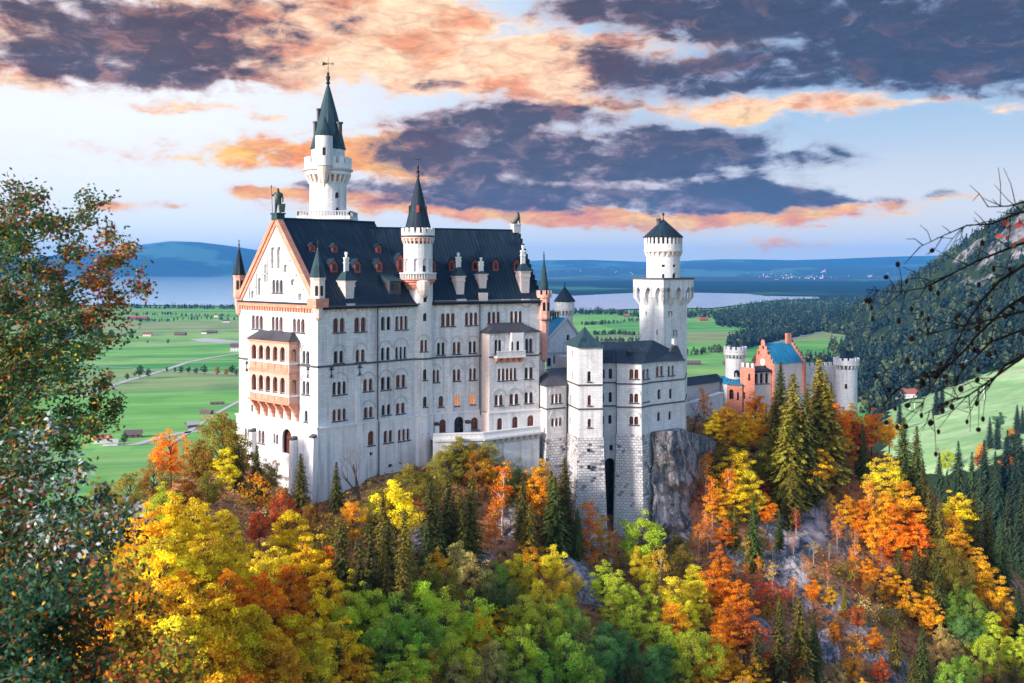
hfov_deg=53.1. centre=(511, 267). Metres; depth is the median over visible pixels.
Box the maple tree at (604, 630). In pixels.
[588,619,629,680]
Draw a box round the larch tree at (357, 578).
[343,536,374,642]
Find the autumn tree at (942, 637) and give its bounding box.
[931,623,950,653]
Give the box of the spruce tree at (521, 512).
[509,475,536,541]
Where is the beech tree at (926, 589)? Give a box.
[916,580,935,603]
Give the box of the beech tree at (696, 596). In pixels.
[682,580,714,633]
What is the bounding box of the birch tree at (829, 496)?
[826,491,835,516]
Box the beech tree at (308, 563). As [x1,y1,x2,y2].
[274,533,330,599]
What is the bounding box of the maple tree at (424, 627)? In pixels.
[396,615,446,680]
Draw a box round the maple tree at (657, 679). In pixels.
[646,676,665,682]
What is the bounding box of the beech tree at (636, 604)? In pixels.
[618,586,647,622]
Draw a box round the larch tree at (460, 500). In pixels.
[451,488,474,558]
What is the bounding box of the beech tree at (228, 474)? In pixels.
[207,447,241,502]
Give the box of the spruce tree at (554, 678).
[551,673,557,682]
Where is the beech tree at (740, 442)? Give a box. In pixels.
[730,417,751,449]
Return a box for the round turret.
[554,282,574,323]
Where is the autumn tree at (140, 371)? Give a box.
[136,365,144,376]
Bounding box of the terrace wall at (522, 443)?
[431,425,541,478]
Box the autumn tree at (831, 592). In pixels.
[821,587,839,606]
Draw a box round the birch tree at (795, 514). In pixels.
[792,507,800,534]
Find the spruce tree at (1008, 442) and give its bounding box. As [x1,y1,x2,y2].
[999,430,1012,465]
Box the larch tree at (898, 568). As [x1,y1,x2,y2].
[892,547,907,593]
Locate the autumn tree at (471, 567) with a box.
[451,552,500,612]
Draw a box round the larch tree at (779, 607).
[771,595,786,640]
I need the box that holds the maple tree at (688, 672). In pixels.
[663,653,697,682]
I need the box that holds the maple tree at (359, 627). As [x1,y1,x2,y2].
[344,603,373,644]
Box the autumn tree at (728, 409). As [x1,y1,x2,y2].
[707,401,738,442]
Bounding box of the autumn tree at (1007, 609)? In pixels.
[993,590,1016,624]
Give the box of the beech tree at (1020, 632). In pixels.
[1004,624,1023,667]
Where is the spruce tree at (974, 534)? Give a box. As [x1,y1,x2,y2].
[961,492,990,562]
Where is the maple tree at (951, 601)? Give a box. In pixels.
[940,594,967,627]
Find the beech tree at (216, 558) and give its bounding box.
[179,531,236,596]
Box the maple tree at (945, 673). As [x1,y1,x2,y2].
[930,661,963,682]
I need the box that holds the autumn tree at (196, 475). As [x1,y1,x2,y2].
[174,438,218,493]
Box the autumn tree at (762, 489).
[755,475,771,494]
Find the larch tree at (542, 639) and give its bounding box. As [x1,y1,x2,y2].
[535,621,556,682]
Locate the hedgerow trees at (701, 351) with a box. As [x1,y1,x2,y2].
[687,344,722,354]
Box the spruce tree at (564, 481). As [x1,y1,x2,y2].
[557,458,580,549]
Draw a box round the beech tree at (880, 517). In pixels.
[864,505,896,548]
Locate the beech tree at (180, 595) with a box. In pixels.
[158,585,201,628]
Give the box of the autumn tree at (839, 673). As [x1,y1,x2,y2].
[829,662,847,682]
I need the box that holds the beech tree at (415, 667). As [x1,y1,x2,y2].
[388,643,442,682]
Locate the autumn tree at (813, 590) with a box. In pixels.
[802,579,821,610]
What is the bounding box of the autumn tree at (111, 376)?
[106,369,114,380]
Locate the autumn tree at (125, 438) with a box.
[120,432,127,446]
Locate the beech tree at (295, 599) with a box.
[279,585,317,642]
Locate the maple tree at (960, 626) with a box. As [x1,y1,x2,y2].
[944,606,976,647]
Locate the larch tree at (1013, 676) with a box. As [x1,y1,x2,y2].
[1007,655,1020,682]
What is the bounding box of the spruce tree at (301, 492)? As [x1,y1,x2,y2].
[289,453,311,519]
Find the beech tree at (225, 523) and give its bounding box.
[205,509,258,560]
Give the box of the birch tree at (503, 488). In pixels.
[486,460,514,535]
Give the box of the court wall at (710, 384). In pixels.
[686,374,723,419]
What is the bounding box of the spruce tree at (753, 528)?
[740,499,768,572]
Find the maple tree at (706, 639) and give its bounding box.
[682,631,725,679]
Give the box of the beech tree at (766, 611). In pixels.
[760,601,773,620]
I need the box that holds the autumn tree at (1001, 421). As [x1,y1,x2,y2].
[991,412,1006,430]
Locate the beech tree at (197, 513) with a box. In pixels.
[176,497,219,554]
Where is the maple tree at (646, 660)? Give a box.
[627,647,674,682]
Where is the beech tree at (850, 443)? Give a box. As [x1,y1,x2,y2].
[831,424,860,465]
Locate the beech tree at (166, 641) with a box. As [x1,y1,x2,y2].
[137,636,209,682]
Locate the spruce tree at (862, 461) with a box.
[854,424,871,479]
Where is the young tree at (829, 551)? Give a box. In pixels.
[825,543,833,564]
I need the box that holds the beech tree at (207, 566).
[183,546,228,597]
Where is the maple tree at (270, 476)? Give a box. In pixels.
[261,457,288,493]
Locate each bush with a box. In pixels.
[208,489,270,526]
[229,472,287,509]
[294,511,364,549]
[307,526,354,557]
[421,451,476,485]
[581,540,602,563]
[750,581,791,612]
[760,641,807,680]
[764,655,808,682]
[824,610,857,632]
[833,560,857,581]
[839,633,868,653]
[850,593,882,623]
[871,642,901,665]
[878,607,906,633]
[881,593,910,614]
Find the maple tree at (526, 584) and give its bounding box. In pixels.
[512,569,540,600]
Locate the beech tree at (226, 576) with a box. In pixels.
[208,568,249,621]
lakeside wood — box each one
[30,303,234,308]
[550,306,639,316]
[687,306,734,317]
[712,296,873,327]
[725,317,824,347]
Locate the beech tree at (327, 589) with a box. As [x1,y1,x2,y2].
[304,559,353,624]
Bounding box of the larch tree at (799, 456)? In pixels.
[791,435,812,514]
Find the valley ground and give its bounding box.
[0,281,903,525]
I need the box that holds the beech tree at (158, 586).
[128,582,193,633]
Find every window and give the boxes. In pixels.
[250,316,262,329]
[257,431,264,444]
[270,318,282,331]
[271,280,282,293]
[286,430,290,451]
[294,319,304,333]
[300,343,310,364]
[300,373,310,395]
[330,371,348,396]
[331,343,345,364]
[332,318,345,333]
[332,409,347,422]
[353,342,367,362]
[354,317,367,332]
[361,371,375,392]
[363,400,375,419]
[367,431,375,446]
[379,340,392,359]
[379,369,392,390]
[381,317,388,329]
[381,404,391,416]
[383,430,393,444]
[393,338,408,360]
[394,367,407,388]
[394,396,407,414]
[395,316,408,330]
[397,429,410,442]
[417,334,429,352]
[422,369,427,380]
[422,397,427,407]
[433,364,441,383]
[435,337,446,355]
[438,396,444,407]
[439,419,444,432]
[440,313,455,326]
[450,336,462,354]
[450,363,462,381]
[454,395,459,406]
[464,312,478,325]
[467,335,478,353]
[467,362,478,380]
[470,394,475,405]
[471,417,479,430]
[487,312,498,324]
[492,334,503,354]
[492,389,505,406]
[497,368,517,381]
[497,418,501,429]
[507,387,520,405]
[510,311,520,321]
[512,417,516,427]
[522,361,534,379]
[522,386,535,404]
[524,333,534,352]
[527,415,532,425]
[549,386,563,404]
[549,410,563,426]
[587,371,591,382]
[587,395,591,406]
[587,419,591,428]
[609,369,611,378]
[627,387,640,403]
[627,410,640,425]
[629,369,638,379]
[642,370,649,380]
[656,367,663,377]
[667,366,674,376]
[730,389,733,398]
[755,373,769,384]
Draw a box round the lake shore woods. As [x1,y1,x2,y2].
[535,276,908,280]
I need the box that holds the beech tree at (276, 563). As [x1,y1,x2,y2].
[240,541,294,595]
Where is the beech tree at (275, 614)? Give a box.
[249,595,310,657]
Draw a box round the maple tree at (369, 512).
[358,497,391,545]
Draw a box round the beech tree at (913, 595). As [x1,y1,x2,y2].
[891,578,927,625]
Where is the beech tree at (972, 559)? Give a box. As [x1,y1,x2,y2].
[957,547,1005,598]
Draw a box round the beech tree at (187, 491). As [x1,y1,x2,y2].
[163,471,205,515]
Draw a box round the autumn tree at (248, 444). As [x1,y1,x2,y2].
[216,425,254,471]
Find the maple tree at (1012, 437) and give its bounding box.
[1003,433,1023,454]
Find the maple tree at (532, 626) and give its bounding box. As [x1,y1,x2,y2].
[508,608,556,660]
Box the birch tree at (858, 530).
[848,517,862,544]
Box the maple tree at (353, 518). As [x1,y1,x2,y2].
[336,501,367,547]
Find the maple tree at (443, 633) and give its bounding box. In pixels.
[427,623,458,666]
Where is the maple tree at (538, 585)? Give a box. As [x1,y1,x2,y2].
[524,578,560,617]
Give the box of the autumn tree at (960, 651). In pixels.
[941,634,967,662]
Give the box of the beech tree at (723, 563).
[704,544,735,581]
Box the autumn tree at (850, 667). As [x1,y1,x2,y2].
[841,656,864,682]
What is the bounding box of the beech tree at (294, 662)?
[260,642,315,682]
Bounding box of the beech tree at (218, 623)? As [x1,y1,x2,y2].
[198,606,247,672]
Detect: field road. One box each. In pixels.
[80,353,238,395]
[100,340,236,346]
[172,400,238,443]
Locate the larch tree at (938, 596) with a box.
[926,562,953,639]
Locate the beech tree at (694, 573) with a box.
[680,564,709,606]
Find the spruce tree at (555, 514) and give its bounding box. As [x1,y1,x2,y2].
[539,476,571,557]
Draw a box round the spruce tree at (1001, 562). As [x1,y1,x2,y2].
[990,528,1016,600]
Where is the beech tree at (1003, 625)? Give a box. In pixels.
[993,617,1014,642]
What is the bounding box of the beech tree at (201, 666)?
[179,658,215,682]
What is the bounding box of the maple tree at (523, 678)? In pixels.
[498,660,535,682]
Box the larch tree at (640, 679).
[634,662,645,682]
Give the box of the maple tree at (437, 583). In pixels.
[408,557,445,615]
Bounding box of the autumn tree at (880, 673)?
[869,657,891,682]
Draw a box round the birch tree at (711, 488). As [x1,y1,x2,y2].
[702,475,721,530]
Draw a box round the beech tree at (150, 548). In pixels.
[129,534,187,588]
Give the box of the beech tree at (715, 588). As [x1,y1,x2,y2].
[698,562,736,615]
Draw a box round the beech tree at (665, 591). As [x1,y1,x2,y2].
[654,576,694,621]
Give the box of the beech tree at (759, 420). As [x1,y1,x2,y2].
[743,403,770,447]
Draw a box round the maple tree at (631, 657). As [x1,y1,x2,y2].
[605,628,641,679]
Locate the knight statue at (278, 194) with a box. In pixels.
[270,185,285,219]
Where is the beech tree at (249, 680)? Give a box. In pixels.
[213,647,263,682]
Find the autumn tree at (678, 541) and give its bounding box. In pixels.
[664,532,691,566]
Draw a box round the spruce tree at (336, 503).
[327,462,345,513]
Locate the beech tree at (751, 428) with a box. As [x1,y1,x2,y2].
[733,411,762,450]
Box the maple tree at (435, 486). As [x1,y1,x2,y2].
[412,466,450,508]
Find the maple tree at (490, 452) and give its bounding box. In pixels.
[474,441,505,477]
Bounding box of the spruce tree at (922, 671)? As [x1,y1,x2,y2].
[913,626,935,682]
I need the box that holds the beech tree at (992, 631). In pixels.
[972,611,1006,652]
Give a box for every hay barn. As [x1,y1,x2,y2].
[124,429,142,437]
[185,421,198,427]
[199,409,213,414]
[210,401,224,404]
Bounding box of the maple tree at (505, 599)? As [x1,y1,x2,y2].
[484,580,523,647]
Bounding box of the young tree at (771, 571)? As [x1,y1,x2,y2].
[760,560,781,597]
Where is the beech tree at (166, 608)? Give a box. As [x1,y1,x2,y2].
[140,607,175,642]
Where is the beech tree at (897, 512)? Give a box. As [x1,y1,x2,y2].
[877,503,912,541]
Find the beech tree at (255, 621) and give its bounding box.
[237,604,299,665]
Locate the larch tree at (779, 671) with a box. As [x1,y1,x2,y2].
[764,615,792,682]
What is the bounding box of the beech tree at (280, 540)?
[255,510,314,574]
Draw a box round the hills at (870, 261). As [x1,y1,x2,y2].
[530,256,938,267]
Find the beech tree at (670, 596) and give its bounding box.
[660,593,693,629]
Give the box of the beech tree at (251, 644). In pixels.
[220,606,282,678]
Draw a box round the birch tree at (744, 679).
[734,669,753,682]
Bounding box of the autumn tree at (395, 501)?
[370,479,427,557]
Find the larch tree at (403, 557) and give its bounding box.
[390,544,419,624]
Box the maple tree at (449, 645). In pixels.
[434,632,483,682]
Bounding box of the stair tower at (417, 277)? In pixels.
[399,159,436,466]
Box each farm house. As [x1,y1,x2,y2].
[143,332,152,335]
[687,360,700,364]
[698,317,707,320]
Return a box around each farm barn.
[126,316,148,319]
[174,332,186,335]
[207,330,217,332]
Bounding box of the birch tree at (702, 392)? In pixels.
[697,387,712,422]
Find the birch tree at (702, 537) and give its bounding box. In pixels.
[690,521,705,559]
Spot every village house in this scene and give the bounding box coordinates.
[93,434,111,443]
[103,439,118,445]
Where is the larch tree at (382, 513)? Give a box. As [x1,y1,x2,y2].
[371,487,397,573]
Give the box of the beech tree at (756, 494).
[733,472,768,521]
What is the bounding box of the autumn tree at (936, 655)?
[927,644,947,677]
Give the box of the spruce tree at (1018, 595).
[1007,587,1023,636]
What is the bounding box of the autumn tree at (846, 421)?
[831,403,854,438]
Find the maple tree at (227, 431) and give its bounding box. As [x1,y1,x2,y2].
[186,411,248,490]
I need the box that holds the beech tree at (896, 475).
[860,453,911,502]
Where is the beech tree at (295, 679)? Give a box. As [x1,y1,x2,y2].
[285,675,307,682]
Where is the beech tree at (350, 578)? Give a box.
[330,569,376,608]
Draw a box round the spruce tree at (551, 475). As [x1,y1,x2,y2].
[538,471,562,548]
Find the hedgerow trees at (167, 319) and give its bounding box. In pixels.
[114,312,238,321]
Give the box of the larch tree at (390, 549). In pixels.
[376,520,399,595]
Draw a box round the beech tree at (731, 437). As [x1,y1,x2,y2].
[716,411,743,450]
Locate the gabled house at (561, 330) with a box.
[545,312,578,372]
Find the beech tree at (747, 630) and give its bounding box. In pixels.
[727,605,772,664]
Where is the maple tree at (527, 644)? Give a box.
[483,624,545,682]
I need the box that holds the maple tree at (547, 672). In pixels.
[519,651,557,682]
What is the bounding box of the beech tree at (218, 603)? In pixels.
[176,577,242,645]
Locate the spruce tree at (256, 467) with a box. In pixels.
[245,445,270,505]
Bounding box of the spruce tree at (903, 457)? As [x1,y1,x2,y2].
[888,417,915,497]
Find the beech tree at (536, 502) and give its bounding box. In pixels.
[513,469,548,529]
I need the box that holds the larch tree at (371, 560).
[360,522,382,614]
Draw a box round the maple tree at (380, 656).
[363,636,404,680]
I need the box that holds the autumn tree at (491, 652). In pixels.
[475,640,509,682]
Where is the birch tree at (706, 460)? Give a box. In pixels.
[696,450,713,504]
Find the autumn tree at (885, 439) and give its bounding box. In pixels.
[877,417,900,456]
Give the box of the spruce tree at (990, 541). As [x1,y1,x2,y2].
[979,504,996,574]
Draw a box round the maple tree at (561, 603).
[542,594,587,640]
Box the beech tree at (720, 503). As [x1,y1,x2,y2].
[704,487,732,527]
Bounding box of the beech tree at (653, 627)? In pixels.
[636,612,674,652]
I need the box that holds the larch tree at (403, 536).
[391,508,419,600]
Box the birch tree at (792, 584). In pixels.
[786,576,797,605]
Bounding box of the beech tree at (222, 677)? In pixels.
[195,636,262,682]
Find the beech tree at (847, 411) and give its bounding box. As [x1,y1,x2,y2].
[838,402,876,448]
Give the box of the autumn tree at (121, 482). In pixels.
[108,471,146,524]
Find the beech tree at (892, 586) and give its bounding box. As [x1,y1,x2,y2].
[869,566,903,608]
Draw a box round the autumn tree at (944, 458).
[939,448,954,471]
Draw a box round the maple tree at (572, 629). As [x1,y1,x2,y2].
[552,609,596,663]
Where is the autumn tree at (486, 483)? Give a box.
[475,458,497,496]
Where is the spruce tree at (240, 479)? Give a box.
[227,442,248,499]
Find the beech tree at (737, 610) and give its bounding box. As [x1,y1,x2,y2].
[718,579,760,616]
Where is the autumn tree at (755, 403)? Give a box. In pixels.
[743,391,764,432]
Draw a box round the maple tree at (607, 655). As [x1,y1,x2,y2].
[586,627,626,681]
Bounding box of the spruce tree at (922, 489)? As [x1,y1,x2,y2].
[916,467,935,515]
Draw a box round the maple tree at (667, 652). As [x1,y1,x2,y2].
[646,643,679,682]
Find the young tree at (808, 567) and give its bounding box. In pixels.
[800,560,814,584]
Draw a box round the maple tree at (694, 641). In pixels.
[670,628,713,682]
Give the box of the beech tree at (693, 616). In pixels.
[670,600,703,640]
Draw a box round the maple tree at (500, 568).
[484,554,518,593]
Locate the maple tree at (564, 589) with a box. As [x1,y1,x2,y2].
[546,580,576,612]
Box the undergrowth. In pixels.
[0,413,1023,682]
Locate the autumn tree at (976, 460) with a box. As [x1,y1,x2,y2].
[973,453,982,467]
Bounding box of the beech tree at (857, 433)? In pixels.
[845,421,877,458]
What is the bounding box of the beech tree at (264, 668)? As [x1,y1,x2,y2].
[260,667,276,682]
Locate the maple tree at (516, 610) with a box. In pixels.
[503,593,550,663]
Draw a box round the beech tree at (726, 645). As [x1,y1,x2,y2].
[702,634,733,679]
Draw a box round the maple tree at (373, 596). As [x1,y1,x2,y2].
[348,581,394,645]
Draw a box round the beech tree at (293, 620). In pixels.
[278,613,326,675]
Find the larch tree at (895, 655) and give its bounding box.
[886,626,905,674]
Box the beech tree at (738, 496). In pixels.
[718,476,751,520]
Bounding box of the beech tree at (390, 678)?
[376,660,410,682]
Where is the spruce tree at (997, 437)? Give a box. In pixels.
[990,419,1002,449]
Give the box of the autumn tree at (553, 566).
[538,544,567,591]
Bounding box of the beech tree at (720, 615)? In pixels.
[706,602,744,644]
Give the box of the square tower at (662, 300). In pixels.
[632,213,694,403]
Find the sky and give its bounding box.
[0,0,1023,261]
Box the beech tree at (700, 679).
[681,658,710,682]
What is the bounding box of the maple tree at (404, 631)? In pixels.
[381,617,428,663]
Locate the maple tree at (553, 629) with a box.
[535,593,570,649]
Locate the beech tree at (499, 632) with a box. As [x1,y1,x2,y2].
[483,604,513,650]
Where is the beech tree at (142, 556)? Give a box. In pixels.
[124,549,152,579]
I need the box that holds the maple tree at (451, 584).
[427,562,474,625]
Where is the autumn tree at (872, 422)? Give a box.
[856,408,891,454]
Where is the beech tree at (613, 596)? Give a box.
[600,569,645,620]
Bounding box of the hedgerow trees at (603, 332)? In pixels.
[581,318,639,341]
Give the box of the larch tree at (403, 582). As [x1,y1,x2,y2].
[388,560,420,658]
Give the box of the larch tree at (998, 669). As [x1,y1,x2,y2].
[989,654,1005,682]
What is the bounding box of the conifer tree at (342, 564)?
[326,516,355,615]
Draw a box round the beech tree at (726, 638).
[708,617,745,653]
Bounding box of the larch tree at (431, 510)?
[413,480,447,570]
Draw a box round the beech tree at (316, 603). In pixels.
[292,588,342,641]
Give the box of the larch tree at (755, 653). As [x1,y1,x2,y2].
[742,629,767,682]
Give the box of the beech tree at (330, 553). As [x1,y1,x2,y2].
[309,542,353,596]
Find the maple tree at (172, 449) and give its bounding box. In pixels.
[147,428,190,485]
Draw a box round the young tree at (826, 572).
[820,569,833,589]
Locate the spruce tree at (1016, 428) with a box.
[1013,423,1019,449]
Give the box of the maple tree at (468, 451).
[458,440,492,470]
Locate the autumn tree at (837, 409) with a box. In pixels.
[803,404,844,420]
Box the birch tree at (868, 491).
[860,476,882,515]
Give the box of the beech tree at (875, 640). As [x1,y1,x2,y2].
[864,627,888,651]
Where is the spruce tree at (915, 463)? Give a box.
[908,426,930,500]
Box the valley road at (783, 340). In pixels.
[771,331,823,342]
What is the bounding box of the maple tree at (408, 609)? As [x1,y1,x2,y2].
[363,590,419,659]
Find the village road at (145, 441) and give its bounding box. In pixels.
[102,430,200,445]
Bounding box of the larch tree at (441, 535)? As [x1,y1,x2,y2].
[430,504,449,571]
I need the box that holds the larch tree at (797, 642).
[786,595,817,682]
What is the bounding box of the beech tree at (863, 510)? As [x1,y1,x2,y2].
[849,499,881,546]
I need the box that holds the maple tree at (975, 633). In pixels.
[961,619,987,651]
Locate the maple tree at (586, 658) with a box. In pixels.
[574,643,604,681]
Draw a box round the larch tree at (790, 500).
[780,463,804,531]
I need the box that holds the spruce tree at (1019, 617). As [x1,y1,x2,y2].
[1009,599,1023,647]
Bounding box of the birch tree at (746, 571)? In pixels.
[738,562,751,588]
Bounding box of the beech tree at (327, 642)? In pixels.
[303,621,349,679]
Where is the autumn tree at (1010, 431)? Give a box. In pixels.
[1006,428,1014,436]
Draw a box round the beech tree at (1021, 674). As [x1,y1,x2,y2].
[1016,666,1023,676]
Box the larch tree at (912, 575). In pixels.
[900,558,922,620]
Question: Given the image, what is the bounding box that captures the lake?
[2,276,818,310]
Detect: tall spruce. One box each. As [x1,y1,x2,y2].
[760,374,829,502]
[764,389,782,452]
[765,413,813,517]
[796,389,827,508]
[802,358,852,483]
[812,372,856,490]
[894,399,902,430]
[931,382,940,414]
[932,453,945,499]
[938,381,945,407]
[940,471,951,506]
[949,441,966,500]
[949,476,957,512]
[958,471,971,529]
[967,452,976,503]
[971,439,991,512]
[975,477,986,544]
[981,496,996,548]
[985,451,1003,514]
[990,469,1005,539]
[994,517,1008,556]
[997,493,1013,551]
[999,437,1012,504]
[1001,461,1021,528]
[1005,429,1023,493]
[1007,513,1023,573]
[1012,482,1023,548]
[1019,550,1023,577]
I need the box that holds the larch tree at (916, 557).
[906,545,927,601]
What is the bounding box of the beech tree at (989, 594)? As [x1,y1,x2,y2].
[969,563,1012,617]
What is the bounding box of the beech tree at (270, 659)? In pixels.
[256,639,293,682]
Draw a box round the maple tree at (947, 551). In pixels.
[920,537,959,591]
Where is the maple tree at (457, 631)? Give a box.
[448,613,474,673]
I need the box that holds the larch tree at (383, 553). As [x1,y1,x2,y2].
[374,544,394,602]
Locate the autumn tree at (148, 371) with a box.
[145,368,151,375]
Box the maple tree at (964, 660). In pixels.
[949,654,979,682]
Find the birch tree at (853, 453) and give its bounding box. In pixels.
[847,444,859,477]
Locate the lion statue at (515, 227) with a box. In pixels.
[510,212,520,232]
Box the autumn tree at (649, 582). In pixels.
[638,565,660,600]
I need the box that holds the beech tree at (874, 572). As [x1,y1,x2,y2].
[853,557,881,592]
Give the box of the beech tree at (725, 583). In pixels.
[708,578,739,614]
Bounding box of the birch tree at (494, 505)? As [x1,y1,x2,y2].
[486,498,506,550]
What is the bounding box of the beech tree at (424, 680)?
[413,677,434,682]
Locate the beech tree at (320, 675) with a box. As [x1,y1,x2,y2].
[304,664,340,682]
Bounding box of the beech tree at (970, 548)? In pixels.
[948,530,977,570]
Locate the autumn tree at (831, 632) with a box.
[827,623,840,645]
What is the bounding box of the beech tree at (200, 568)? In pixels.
[148,528,219,591]
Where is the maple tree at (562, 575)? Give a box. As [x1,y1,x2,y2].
[547,562,586,601]
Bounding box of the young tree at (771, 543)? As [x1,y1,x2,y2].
[764,537,777,563]
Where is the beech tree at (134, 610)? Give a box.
[99,583,154,638]
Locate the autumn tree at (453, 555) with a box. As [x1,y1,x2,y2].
[443,540,469,595]
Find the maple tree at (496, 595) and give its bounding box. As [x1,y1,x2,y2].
[465,578,516,630]
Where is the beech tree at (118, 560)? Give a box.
[85,541,133,591]
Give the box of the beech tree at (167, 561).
[127,549,197,606]
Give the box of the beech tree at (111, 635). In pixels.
[74,624,128,672]
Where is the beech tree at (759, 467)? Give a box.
[744,437,781,492]
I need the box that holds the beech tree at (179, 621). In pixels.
[143,614,205,682]
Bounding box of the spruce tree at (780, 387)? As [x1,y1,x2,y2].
[768,362,789,421]
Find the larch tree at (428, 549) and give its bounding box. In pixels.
[415,520,436,588]
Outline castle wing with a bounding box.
[538,327,686,553]
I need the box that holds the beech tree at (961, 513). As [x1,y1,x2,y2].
[939,490,980,538]
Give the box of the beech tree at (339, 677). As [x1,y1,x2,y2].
[330,674,352,682]
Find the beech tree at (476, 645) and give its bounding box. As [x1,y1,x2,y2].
[456,607,496,664]
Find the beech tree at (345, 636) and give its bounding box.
[322,615,370,676]
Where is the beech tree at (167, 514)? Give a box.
[154,509,195,555]
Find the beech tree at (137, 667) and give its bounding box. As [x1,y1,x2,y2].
[124,650,146,682]
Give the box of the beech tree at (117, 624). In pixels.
[107,618,141,676]
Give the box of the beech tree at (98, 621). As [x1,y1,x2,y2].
[60,595,124,649]
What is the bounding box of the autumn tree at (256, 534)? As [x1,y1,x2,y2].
[246,507,272,550]
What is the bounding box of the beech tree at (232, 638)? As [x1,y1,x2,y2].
[205,626,256,678]
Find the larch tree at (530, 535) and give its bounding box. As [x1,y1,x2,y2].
[520,504,542,576]
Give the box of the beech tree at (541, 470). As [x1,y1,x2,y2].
[524,458,564,519]
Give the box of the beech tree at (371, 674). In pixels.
[365,670,393,682]
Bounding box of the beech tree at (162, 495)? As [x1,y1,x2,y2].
[136,481,182,522]
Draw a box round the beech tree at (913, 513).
[900,502,929,532]
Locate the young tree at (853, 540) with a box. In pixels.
[849,531,858,551]
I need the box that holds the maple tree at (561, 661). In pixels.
[550,652,575,682]
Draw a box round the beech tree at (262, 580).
[243,569,298,637]
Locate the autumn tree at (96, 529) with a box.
[71,511,113,561]
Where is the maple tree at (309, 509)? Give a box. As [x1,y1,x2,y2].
[295,503,327,541]
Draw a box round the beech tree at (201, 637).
[185,614,226,677]
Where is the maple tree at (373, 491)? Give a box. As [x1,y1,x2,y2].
[356,482,393,537]
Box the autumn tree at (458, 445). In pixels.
[445,436,483,480]
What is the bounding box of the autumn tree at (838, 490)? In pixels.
[832,477,849,500]
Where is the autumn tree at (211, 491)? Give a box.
[197,471,227,513]
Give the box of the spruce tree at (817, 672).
[809,633,827,682]
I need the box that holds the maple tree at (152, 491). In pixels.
[135,455,180,509]
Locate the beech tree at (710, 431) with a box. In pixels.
[702,410,726,439]
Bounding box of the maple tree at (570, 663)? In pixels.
[533,632,597,682]
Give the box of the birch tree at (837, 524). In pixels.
[829,516,844,549]
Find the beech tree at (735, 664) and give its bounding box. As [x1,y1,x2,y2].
[727,649,747,681]
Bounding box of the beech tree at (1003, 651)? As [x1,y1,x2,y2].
[995,637,1023,672]
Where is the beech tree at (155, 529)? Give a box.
[122,502,183,560]
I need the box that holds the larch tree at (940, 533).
[930,504,950,570]
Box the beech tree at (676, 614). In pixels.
[655,601,694,653]
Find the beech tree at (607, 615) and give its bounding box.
[596,599,622,627]
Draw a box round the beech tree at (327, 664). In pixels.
[296,641,343,682]
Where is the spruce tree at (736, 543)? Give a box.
[728,506,741,553]
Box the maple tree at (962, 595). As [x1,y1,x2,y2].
[947,576,984,611]
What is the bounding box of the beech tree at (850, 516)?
[830,494,860,540]
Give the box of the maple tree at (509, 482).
[502,469,533,510]
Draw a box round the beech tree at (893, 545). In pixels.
[878,516,918,567]
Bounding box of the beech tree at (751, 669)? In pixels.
[739,657,771,682]
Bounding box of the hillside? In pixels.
[1,418,1023,682]
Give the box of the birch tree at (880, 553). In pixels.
[876,543,890,579]
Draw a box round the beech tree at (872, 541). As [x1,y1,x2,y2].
[855,516,887,562]
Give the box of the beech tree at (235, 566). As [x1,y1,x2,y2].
[222,551,273,599]
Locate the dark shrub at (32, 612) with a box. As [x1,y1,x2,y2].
[0,548,219,682]
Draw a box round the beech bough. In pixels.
[864,168,1023,456]
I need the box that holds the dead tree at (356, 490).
[335,443,361,503]
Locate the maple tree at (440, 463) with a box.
[427,442,464,485]
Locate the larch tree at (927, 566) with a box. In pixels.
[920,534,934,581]
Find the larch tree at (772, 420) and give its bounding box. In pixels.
[759,407,778,480]
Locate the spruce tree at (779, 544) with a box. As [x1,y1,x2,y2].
[772,509,786,551]
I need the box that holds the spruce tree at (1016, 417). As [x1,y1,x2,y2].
[1013,404,1020,428]
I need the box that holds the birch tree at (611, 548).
[600,529,620,575]
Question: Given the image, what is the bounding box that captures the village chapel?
[230,343,238,350]
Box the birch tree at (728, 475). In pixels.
[714,465,736,521]
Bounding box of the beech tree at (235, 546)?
[214,531,254,582]
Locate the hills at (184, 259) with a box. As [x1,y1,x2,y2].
[0,241,257,276]
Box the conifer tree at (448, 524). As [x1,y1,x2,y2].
[438,470,458,565]
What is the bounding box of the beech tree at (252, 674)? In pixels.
[229,662,272,682]
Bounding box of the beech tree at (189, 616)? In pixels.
[169,598,226,665]
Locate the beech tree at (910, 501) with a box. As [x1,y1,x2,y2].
[878,480,930,530]
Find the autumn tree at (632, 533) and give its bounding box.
[617,508,667,563]
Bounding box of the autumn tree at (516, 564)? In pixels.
[505,553,536,604]
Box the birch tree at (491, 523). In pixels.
[481,514,498,552]
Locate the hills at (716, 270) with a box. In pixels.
[231,264,926,276]
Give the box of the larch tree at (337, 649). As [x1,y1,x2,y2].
[330,638,347,682]
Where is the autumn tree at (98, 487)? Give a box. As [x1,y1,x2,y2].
[82,476,115,514]
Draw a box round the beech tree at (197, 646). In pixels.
[169,624,210,682]
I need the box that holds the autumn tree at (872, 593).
[860,575,885,607]
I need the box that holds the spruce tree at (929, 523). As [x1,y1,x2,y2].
[917,484,937,553]
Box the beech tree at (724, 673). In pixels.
[699,647,731,682]
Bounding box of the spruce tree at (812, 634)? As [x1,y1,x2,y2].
[807,615,822,656]
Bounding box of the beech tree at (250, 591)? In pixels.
[221,576,265,632]
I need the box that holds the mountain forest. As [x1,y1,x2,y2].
[801,199,1023,415]
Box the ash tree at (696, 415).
[688,390,703,431]
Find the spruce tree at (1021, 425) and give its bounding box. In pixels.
[1017,407,1023,433]
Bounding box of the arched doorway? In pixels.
[454,417,461,432]
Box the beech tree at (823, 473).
[805,449,839,491]

